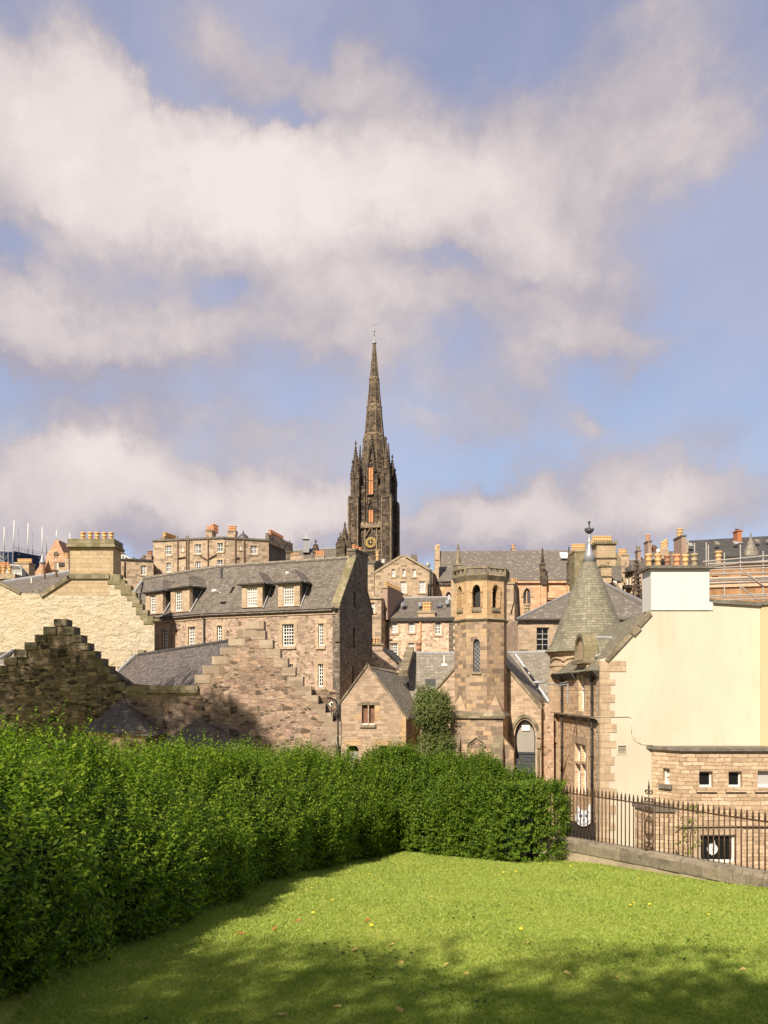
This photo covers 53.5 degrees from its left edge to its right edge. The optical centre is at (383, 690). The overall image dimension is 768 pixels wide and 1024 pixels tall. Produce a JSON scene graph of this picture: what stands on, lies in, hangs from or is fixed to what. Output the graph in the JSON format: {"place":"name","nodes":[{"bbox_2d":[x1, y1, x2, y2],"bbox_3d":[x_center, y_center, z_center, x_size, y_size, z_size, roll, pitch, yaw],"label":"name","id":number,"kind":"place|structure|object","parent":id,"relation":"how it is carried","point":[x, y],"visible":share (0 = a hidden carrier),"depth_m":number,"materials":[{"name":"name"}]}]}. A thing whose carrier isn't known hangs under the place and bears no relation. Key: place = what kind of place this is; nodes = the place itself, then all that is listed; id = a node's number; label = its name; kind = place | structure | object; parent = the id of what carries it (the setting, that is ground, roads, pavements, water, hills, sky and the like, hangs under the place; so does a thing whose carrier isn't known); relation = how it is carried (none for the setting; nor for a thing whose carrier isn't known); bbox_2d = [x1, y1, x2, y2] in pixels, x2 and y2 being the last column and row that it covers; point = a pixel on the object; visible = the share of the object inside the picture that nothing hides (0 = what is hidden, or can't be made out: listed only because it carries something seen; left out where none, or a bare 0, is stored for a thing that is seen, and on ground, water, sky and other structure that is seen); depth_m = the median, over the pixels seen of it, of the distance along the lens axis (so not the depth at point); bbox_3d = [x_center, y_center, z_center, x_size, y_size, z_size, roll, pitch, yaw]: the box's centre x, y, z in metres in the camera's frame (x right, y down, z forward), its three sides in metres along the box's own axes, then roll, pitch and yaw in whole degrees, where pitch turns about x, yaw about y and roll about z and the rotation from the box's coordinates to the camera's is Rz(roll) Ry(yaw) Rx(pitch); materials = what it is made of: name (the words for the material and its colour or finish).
{"place":"outdoors","nodes":[
{"label":"outdoors","id":0,"kind":"place"},
{"bbox_2d":[0,672,767,1023],"bbox_3d":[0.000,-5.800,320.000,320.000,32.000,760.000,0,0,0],"label":"ground","id":1,"kind":"structure","parent":0,"point":[8,1006],"depth_m":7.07,"materials":[{"name":"green plant"}]},
{"bbox_2d":[0,559,35,580],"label":"lead roof house","id":2,"kind":"structure","parent":1,"relation":"on","point":[20,568],"depth_m":86.02,"materials":[{"name":"grey stone"}]},
{"bbox_2d":[0,547,43,571],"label":"grandstand","id":3,"kind":"object","parent":1,"relation":"on","point":[11,557],"visible":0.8,"depth_m":150.98,"materials":[{"name":"blue metal"}]},
{"bbox_2d":[35,540,69,574],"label":"red house","id":4,"kind":"structure","parent":1,"relation":"on","point":[58,557],"depth_m":120.00,"materials":[{"name":"stone"}]},
{"bbox_2d":[0,619,136,757],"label":"crow stepped house","id":5,"kind":"structure","parent":1,"relation":"on","point":[51,666],"depth_m":34.00,"materials":[{"name":"beige stone"}]},
{"bbox_2d":[0,532,161,670],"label":"rubble house","id":6,"kind":"structure","parent":1,"relation":"on","point":[92,594],"depth_m":50.00,"materials":[{"name":"stone"}]},
{"bbox_2d":[83,699,164,756],"bbox_3d":[-11.204,5.431,32.865,2.904,10.138,2.130,0,0,0],"label":"roof","id":7,"kind":"object","parent":1,"relation":"on","point":[118,717],"visible":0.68,"depth_m":32.39,"materials":[{"name":"grey stone"}]},
{"bbox_2d":[121,551,153,588],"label":"tenement","id":8,"kind":"structure","parent":1,"relation":"on","point":[134,572],"depth_m":109.86,"materials":[{"name":"stone"}]},
{"bbox_2d":[121,552,145,558],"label":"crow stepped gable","id":9,"kind":"structure","parent":8,"relation":"on","point":[143,557],"depth_m":130.00,"materials":[{"name":"stone"}]},
{"bbox_2d":[139,563,148,575],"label":"window","id":10,"kind":"structure","parent":8,"relation":"in","point":[143,570],"depth_m":110.21,"materials":[{"name":"white paint"}]},
{"bbox_2d":[0,696,402,1014],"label":"hedge","id":11,"kind":"object","parent":1,"relation":"on","point":[100,847],"visible":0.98,"depth_m":9.08,"materials":[{"name":"green plant"}]},
{"bbox_2d":[159,719,253,758],"bbox_3d":[-7.613,5.872,32.565,3.744,9.256,2.730,0,0,0],"label":"roof","id":12,"kind":"object","parent":1,"relation":"on","point":[194,727],"visible":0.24,"depth_m":32.48,"materials":[{"name":"grey stone"}]},
{"bbox_2d":[152,524,292,574],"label":"tenement","id":13,"kind":"structure","parent":1,"relation":"on","point":[171,553],"depth_m":111.42,"materials":[{"name":"stone"}]},
{"bbox_2d":[163,544,173,556],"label":"window","id":14,"kind":"structure","parent":13,"relation":"in","point":[169,549],"depth_m":111.97,"materials":[{"name":"white paint"}]},
{"bbox_2d":[164,561,172,572],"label":"window","id":15,"kind":"structure","parent":13,"relation":"in","point":[168,565],"depth_m":111.97,"materials":[{"name":"white paint"}]},
{"bbox_2d":[193,542,202,554],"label":"window","id":16,"kind":"structure","parent":13,"relation":"in","point":[197,549],"depth_m":110.99,"materials":[{"name":"white paint"}]},
{"bbox_2d":[193,560,202,568],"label":"window","id":17,"kind":"structure","parent":13,"relation":"in","point":[198,564],"depth_m":110.98,"materials":[{"name":"white paint"}]},
{"bbox_2d":[215,541,224,552],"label":"window","id":18,"kind":"structure","parent":13,"relation":"in","point":[221,544],"depth_m":110.21,"materials":[{"name":"white paint"}]},
{"bbox_2d":[215,558,224,564],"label":"window","id":19,"kind":"structure","parent":13,"relation":"in","point":[218,561],"depth_m":110.23,"materials":[{"name":"white paint"}]},
{"bbox_2d":[248,543,259,555],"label":"window","id":20,"kind":"structure","parent":13,"relation":"in","point":[252,549],"depth_m":111.45,"materials":[{"name":"white paint"}]},
{"bbox_2d":[117,621,341,765],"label":"crow stepped house","id":21,"kind":"structure","parent":1,"relation":"on","point":[247,681],"depth_m":34.00,"materials":[{"name":"stone"}]},
{"bbox_2d":[134,544,372,720],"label":"tall house","id":22,"kind":"structure","parent":1,"relation":"on","point":[315,614],"depth_m":52.61,"materials":[{"name":"brown stone"}]},
{"bbox_2d":[159,624,170,649],"bbox_3d":[-16.173,-3.847,56.240,1.163,2.094,0.880,0,0,0],"label":"window","id":23,"kind":"structure","parent":22,"relation":"in","point":[166,632],"depth_m":56.41,"materials":[{"name":"white paint"}]},
{"bbox_2d":[185,622,197,645],"bbox_3d":[-13.733,-3.878,54.411,1.143,1.988,0.865,0,0,0],"label":"window","id":24,"kind":"structure","parent":22,"relation":"in","point":[193,627],"depth_m":54.57,"materials":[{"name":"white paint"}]},
{"bbox_2d":[213,621,225,640],"bbox_3d":[-11.489,-3.881,53.206,0.937,1.954,0.442,0,0,0],"label":"window","id":25,"kind":"structure","parent":22,"relation":"in","point":[221,629],"depth_m":53.27,"materials":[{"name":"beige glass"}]},
{"bbox_2d":[278,619,297,648],"bbox_3d":[-6.464,-3.805,51.324,1.378,1.988,0.607,0,0,0],"label":"window","id":26,"kind":"structure","parent":22,"relation":"in","point":[290,625],"depth_m":51.41,"materials":[{"name":"beige glass"}]},
{"bbox_2d":[290,660,296,666],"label":"window","id":27,"kind":"structure","parent":22,"relation":"in","point":[293,663],"depth_m":51.15,"materials":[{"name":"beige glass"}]},
{"bbox_2d":[314,659,326,689],"bbox_3d":[-4.203,-1.068,50.477,0.935,2.031,0.441,0,0,0],"label":"window","id":28,"kind":"structure","parent":22,"relation":"in","point":[322,663],"depth_m":50.53,"materials":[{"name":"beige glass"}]},
{"bbox_2d":[314,619,327,648],"bbox_3d":[-4.177,-3.759,50.468,0.917,1.997,0.434,0,0,0],"label":"window","id":29,"kind":"structure","parent":22,"relation":"in","point":[322,627],"depth_m":50.53,"materials":[{"name":"beige glass"}]},
{"bbox_2d":[290,551,325,559],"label":"stack house","id":30,"kind":"structure","parent":1,"relation":"on","point":[296,556],"depth_m":112.00,"materials":[{"name":"stone"}]},
{"bbox_2d":[286,522,352,559],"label":"nave","id":31,"kind":"structure","parent":1,"relation":"on","point":[343,544],"depth_m":151.31,"materials":[{"name":"grey stone"}]},
{"bbox_2d":[327,697,339,751],"bbox_3d":[-2.219,2.242,33.300,0.558,3.953,0.250,0,0,0],"label":"street lamp","id":32,"kind":"object","parent":1,"relation":"on","point":[336,715],"visible":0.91,"depth_m":33.27,"materials":[{"name":"black metal"}]},
{"bbox_2d":[348,319,399,564],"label":"spire","id":33,"kind":"structure","parent":1,"relation":"on","point":[373,516],"depth_m":161.29,"materials":[{"name":"stone"}]},
{"bbox_2d":[367,502,373,522],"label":"window","id":34,"kind":"structure","parent":33,"relation":"in","point":[370,508],"depth_m":161.09,"materials":[{"name":"wood"}]},
{"bbox_2d":[367,458,374,495],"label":"window","id":35,"kind":"structure","parent":33,"relation":"in","point":[370,465],"depth_m":161.09,"materials":[{"name":"stone"}]},
{"bbox_2d":[368,551,385,595],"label":"side house","id":36,"kind":"structure","parent":1,"relation":"on","point":[375,565],"depth_m":104.00,"materials":[{"name":"stone"}]},
{"bbox_2d":[338,642,421,768],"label":"gabled house","id":37,"kind":"structure","parent":1,"relation":"on","point":[374,704],"depth_m":48.00,"materials":[{"name":"stone"}]},
{"bbox_2d":[347,751,358,767],"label":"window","id":38,"kind":"structure","parent":37,"relation":"in","point":[355,752],"depth_m":48.19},
{"bbox_2d":[362,705,367,722],"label":"window","id":39,"kind":"structure","parent":37,"relation":"in","point":[364,707],"depth_m":48.22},
{"bbox_2d":[369,705,374,722],"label":"window","id":40,"kind":"structure","parent":37,"relation":"in","point":[371,707],"depth_m":48.22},
{"bbox_2d":[372,638,401,671],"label":"house","id":41,"kind":"structure","parent":1,"relation":"on","point":[383,658],"depth_m":60.77,"materials":[{"name":"stone"}]},
{"bbox_2d":[396,1006,403,1014],"bbox_3d":[0.119,2.317,5.523,0.049,0.016,0.115,-11,16,-25],"label":"fallen leaf","id":42,"kind":"object","parent":1,"relation":"on","point":[399,1008],"visible":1,"depth_m":5.53,"materials":[{"name":"brown plant"}]},
{"bbox_2d":[374,554,435,596],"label":"gable tenement","id":43,"kind":"structure","parent":1,"relation":"on","point":[411,576],"depth_m":100.00,"materials":[{"name":"stone"}]},
{"bbox_2d":[389,567,396,577],"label":"window","id":44,"kind":"structure","parent":43,"relation":"in","point":[393,570],"depth_m":99.98,"materials":[{"name":"beige glass"}]},
{"bbox_2d":[398,579,408,593],"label":"window","id":45,"kind":"structure","parent":43,"relation":"in","point":[402,583],"depth_m":99.98,"materials":[{"name":"white glass"}]},
{"bbox_2d":[400,567,407,577],"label":"window","id":46,"kind":"structure","parent":43,"relation":"in","point":[403,570],"depth_m":99.98,"materials":[{"name":"beige glass"}]},
{"bbox_2d":[410,567,417,577],"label":"window","id":47,"kind":"structure","parent":43,"relation":"in","point":[413,570],"depth_m":99.98,"materials":[{"name":"beige glass"}]},
{"bbox_2d":[417,579,427,593],"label":"window","id":48,"kind":"structure","parent":43,"relation":"in","point":[421,583],"depth_m":99.98,"materials":[{"name":"white paint"}]},
{"bbox_2d":[369,580,454,672],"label":"tenement","id":49,"kind":"structure","parent":1,"relation":"on","point":[400,622],"depth_m":79.58,"materials":[{"name":"brown stone"}]},
{"bbox_2d":[370,600,377,613],"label":"window","id":50,"kind":"structure","parent":49,"relation":"in","point":[373,602],"depth_m":77.98,"materials":[{"name":"white paint"}]},
{"bbox_2d":[388,621,399,634],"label":"window","id":51,"kind":"structure","parent":49,"relation":"in","point":[393,626],"depth_m":79.90,"materials":[{"name":"white paint"}]},
{"bbox_2d":[388,640,400,655],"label":"window","id":52,"kind":"structure","parent":49,"relation":"in","point":[394,645],"depth_m":79.90,"materials":[{"name":"beige glass"}]},
{"bbox_2d":[406,621,416,633],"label":"window","id":53,"kind":"structure","parent":49,"relation":"in","point":[411,626],"depth_m":79.71,"materials":[{"name":"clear glass"}]},
{"bbox_2d":[405,640,417,651],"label":"window","id":54,"kind":"structure","parent":49,"relation":"in","point":[407,642],"depth_m":79.69,"materials":[{"name":"beige glass"}]},
{"bbox_2d":[432,621,443,636],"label":"window","id":55,"kind":"structure","parent":49,"relation":"in","point":[437,626],"depth_m":79.44,"materials":[{"name":"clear glass"}]},
{"bbox_2d":[409,681,459,758],"bbox_3d":[2.872,4.732,44.437,3.506,10.556,3.111,0,0,0],"label":"evergreen tree","id":56,"kind":"object","parent":1,"relation":"on","point":[431,710],"visible":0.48,"depth_m":43.87,"materials":[{"name":"green plant"}]},
{"bbox_2d":[126,859,764,1023],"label":"clover","id":57,"kind":"object","parent":1,"relation":"on","point":[372,977],"visible":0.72,"depth_m":7.63,"materials":[{"name":"green plant"}]},
{"bbox_2d":[359,734,575,862],"bbox_3d":[1.906,2.880,19.723,6.452,3.477,2.972,0,0,32],"label":"hedge","id":58,"kind":"object","parent":1,"relation":"on","point":[484,807],"visible":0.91,"depth_m":18.79,"materials":[{"name":"green plant"}]},
{"bbox_2d":[399,646,549,827],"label":"church","id":59,"kind":"structure","parent":1,"relation":"on","point":[525,669],"depth_m":49.29,"materials":[{"name":"stone"}]},
{"bbox_2d":[509,715,540,776],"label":"window","id":60,"kind":"structure","parent":59,"relation":"in","point":[525,733],"depth_m":46.45,"materials":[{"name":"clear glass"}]},
{"bbox_2d":[540,696,553,824],"bbox_3d":[9.812,4.311,46.861,1.196,7.950,1.026,0,0,-29],"label":"wall stub","id":61,"kind":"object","parent":59,"relation":"attached to","point":[547,742],"depth_m":46.64,"materials":[{"name":"beige stone"}]},
{"bbox_2d":[447,544,514,772],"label":"church tower","id":62,"kind":"structure","parent":1,"relation":"on","point":[480,621],"depth_m":44.67,"materials":[{"name":"stone"}]},
{"bbox_2d":[471,639,481,675],"bbox_3d":[5.427,-1.962,44.623,0.600,2.141,0.260,0,0,17],"label":"window","id":63,"kind":"structure","parent":62,"relation":"in","point":[476,672],"depth_m":44.73,"materials":[{"name":"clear glass"}]},
{"bbox_2d":[434,544,570,615],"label":"hall church","id":64,"kind":"structure","parent":1,"relation":"on","point":[542,575],"depth_m":107.00,"materials":[{"name":"stone"}]},
{"bbox_2d":[444,589,450,595],"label":"window","id":65,"kind":"structure","parent":64,"relation":"in","point":[448,590],"depth_m":104.90,"materials":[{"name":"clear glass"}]},
{"bbox_2d":[521,586,532,603],"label":"window","id":66,"kind":"structure","parent":64,"relation":"in","point":[526,597],"depth_m":105.34,"materials":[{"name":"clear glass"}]},
{"bbox_2d":[507,578,519,624],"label":"chimney house","id":67,"kind":"structure","parent":1,"relation":"on","point":[513,605],"depth_m":84.00,"materials":[{"name":"stone"}]},
{"bbox_2d":[532,681,568,715],"bbox_3d":[8.814,0.396,40.129,2.128,1.858,0.380,0,0,-11],"label":"street lamp","id":68,"kind":"object","parent":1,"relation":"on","point":[538,682],"visible":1,"depth_m":40.24,"materials":[{"name":"black metal"}]},
{"bbox_2d":[507,582,642,650],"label":"hip hall","id":69,"kind":"structure","parent":1,"relation":"on","point":[533,630],"depth_m":66.45,"materials":[{"name":"stone"}]},
{"bbox_2d":[532,623,552,650],"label":"window","id":70,"kind":"structure","parent":69,"relation":"in","point":[542,637],"depth_m":66.16,"materials":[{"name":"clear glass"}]},
{"bbox_2d":[568,804,595,839],"bbox_3d":[10.113,8.089,38.910,1.500,4.740,0.660,0,0,0],"label":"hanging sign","id":71,"kind":"object","parent":1,"relation":"on","point":[582,825],"visible":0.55,"depth_m":38.74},
{"bbox_2d":[569,536,620,591],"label":"chimney","id":72,"kind":"object","parent":1,"relation":"on","point":[603,549],"visible":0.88,"depth_m":89.44,"materials":[{"name":"stone"}]},
{"bbox_2d":[598,562,621,589],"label":"house","id":73,"kind":"structure","parent":1,"relation":"on","point":[611,575],"depth_m":80.06,"materials":[{"name":"stone"}]},
{"bbox_2d":[618,549,641,597],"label":"tenement","id":74,"kind":"structure","parent":1,"relation":"on","point":[627,564],"depth_m":92.00,"materials":[{"name":"stone"}]},
{"bbox_2d":[625,575,629,584],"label":"window","id":75,"kind":"structure","parent":74,"relation":"in","point":[626,577],"depth_m":90.85,"materials":[{"name":"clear glass"}]},
{"bbox_2d":[628,574,632,584],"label":"window","id":76,"kind":"structure","parent":74,"relation":"in","point":[629,578],"depth_m":90.39,"materials":[{"name":"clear glass"}]},
{"bbox_2d":[631,545,641,598],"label":"pinnacle","id":77,"kind":"object","parent":1,"relation":"on","point":[636,590],"visible":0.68,"depth_m":85.81,"materials":[{"name":"stone"}]},
{"bbox_2d":[538,832,767,887],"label":"boundary wall","id":78,"kind":"structure","parent":1,"relation":"on","point":[590,851],"depth_m":15.30,"materials":[{"name":"grey stone"}]},
{"bbox_2d":[543,782,767,870],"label":"railing","id":79,"kind":"object","parent":78,"relation":"on","point":[649,847],"visible":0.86,"depth_m":15.39,"materials":[{"name":"black metal"}]},
{"bbox_2d":[634,535,673,568],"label":"tenement","id":80,"kind":"structure","parent":1,"relation":"on","point":[649,547],"depth_m":98.54,"materials":[{"name":"brown stone"}]},
{"bbox_2d":[632,801,676,853],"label":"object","id":81,"kind":"object","parent":1,"relation":"on","point":[661,828],"visible":0.18,"depth_m":33.16,"materials":[{"name":"stone"}]},
{"bbox_2d":[545,521,767,846],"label":"turret house","id":82,"kind":"structure","parent":1,"relation":"on","point":[676,662],"depth_m":38.00,"materials":[{"name":"paint"}]},
{"bbox_2d":[578,743,579,760],"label":"window","id":83,"kind":"structure","parent":82,"relation":"in","point":[578,743],"depth_m":42.94,"materials":[{"name":"white paint"}]},
{"bbox_2d":[578,764,579,793],"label":"window","id":84,"kind":"structure","parent":82,"relation":"in","point":[578,764],"depth_m":42.94,"materials":[{"name":"white paint"}]},
{"bbox_2d":[576,664,585,714],"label":"window","id":85,"kind":"structure","parent":82,"relation":"in","point":[583,711],"depth_m":42.02,"materials":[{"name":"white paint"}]},
{"bbox_2d":[584,745,585,760],"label":"window","id":86,"kind":"structure","parent":82,"relation":"in","point":[584,745],"depth_m":41.62,"materials":[{"name":"white paint"}]},
{"bbox_2d":[584,764,585,793],"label":"window","id":87,"kind":"structure","parent":82,"relation":"in","point":[584,764],"depth_m":41.57,"materials":[{"name":"white paint"}]},
{"bbox_2d":[674,796,709,856],"bbox_3d":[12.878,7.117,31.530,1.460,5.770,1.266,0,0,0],"label":"weed","id":88,"kind":"object","parent":1,"relation":"on","point":[690,831],"visible":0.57,"depth_m":31.58,"materials":[{"name":"green plant"}]},
{"bbox_2d":[646,743,767,869],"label":"annex","id":89,"kind":"object","parent":1,"relation":"on","point":[727,777],"visible":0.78,"depth_m":36.60,"materials":[{"name":"stone"}]},
{"bbox_2d":[658,768,671,788],"bbox_3d":[13.797,4.288,37.246,0.612,0.970,0.643,0,0,0],"label":"window","id":90,"kind":"structure","parent":89,"relation":"in","point":[665,786],"depth_m":37.42,"materials":[{"name":"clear glass"}]},
{"bbox_2d":[696,771,716,791],"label":"window","id":91,"kind":"structure","parent":89,"relation":"in","point":[704,776],"depth_m":36.81,"materials":[{"name":"black glass"}]},
{"bbox_2d":[694,828,742,862],"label":"window","id":92,"kind":"structure","parent":89,"relation":"in","point":[711,829],"depth_m":36.76,"materials":[{"name":"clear glass"}]},
{"bbox_2d":[676,826,767,827],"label":"cable","id":93,"kind":"object","parent":89,"relation":"attached to","point":[731,827],"visible":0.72,"depth_m":36.52,"materials":[{"name":"black metal"}]},
{"bbox_2d":[725,771,746,791],"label":"window","id":94,"kind":"structure","parent":89,"relation":"in","point":[734,776],"depth_m":36.81,"materials":[{"name":"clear glass"}]},
{"bbox_2d":[754,771,767,791],"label":"window","id":95,"kind":"structure","parent":89,"relation":"in","point":[762,775],"depth_m":36.87,"materials":[{"name":"white glass"}]},
{"bbox_2d":[673,527,767,671],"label":"scaffolded house","id":96,"kind":"structure","parent":1,"relation":"on","point":[730,547],"depth_m":78.11,"materials":[{"name":"stone"}]},
{"bbox_2d":[694,542,767,600],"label":"scaffold","id":97,"kind":"object","parent":1,"relation":"on","point":[740,582],"visible":0.74,"depth_m":70.25,"materials":[{"name":"silver metal"}]},
{"bbox_2d":[0,0,767,570],"label":"sky","id":98,"kind":"structure","parent":0,"point":[549,218],"materials":[{"name":"blue"}]}
]}

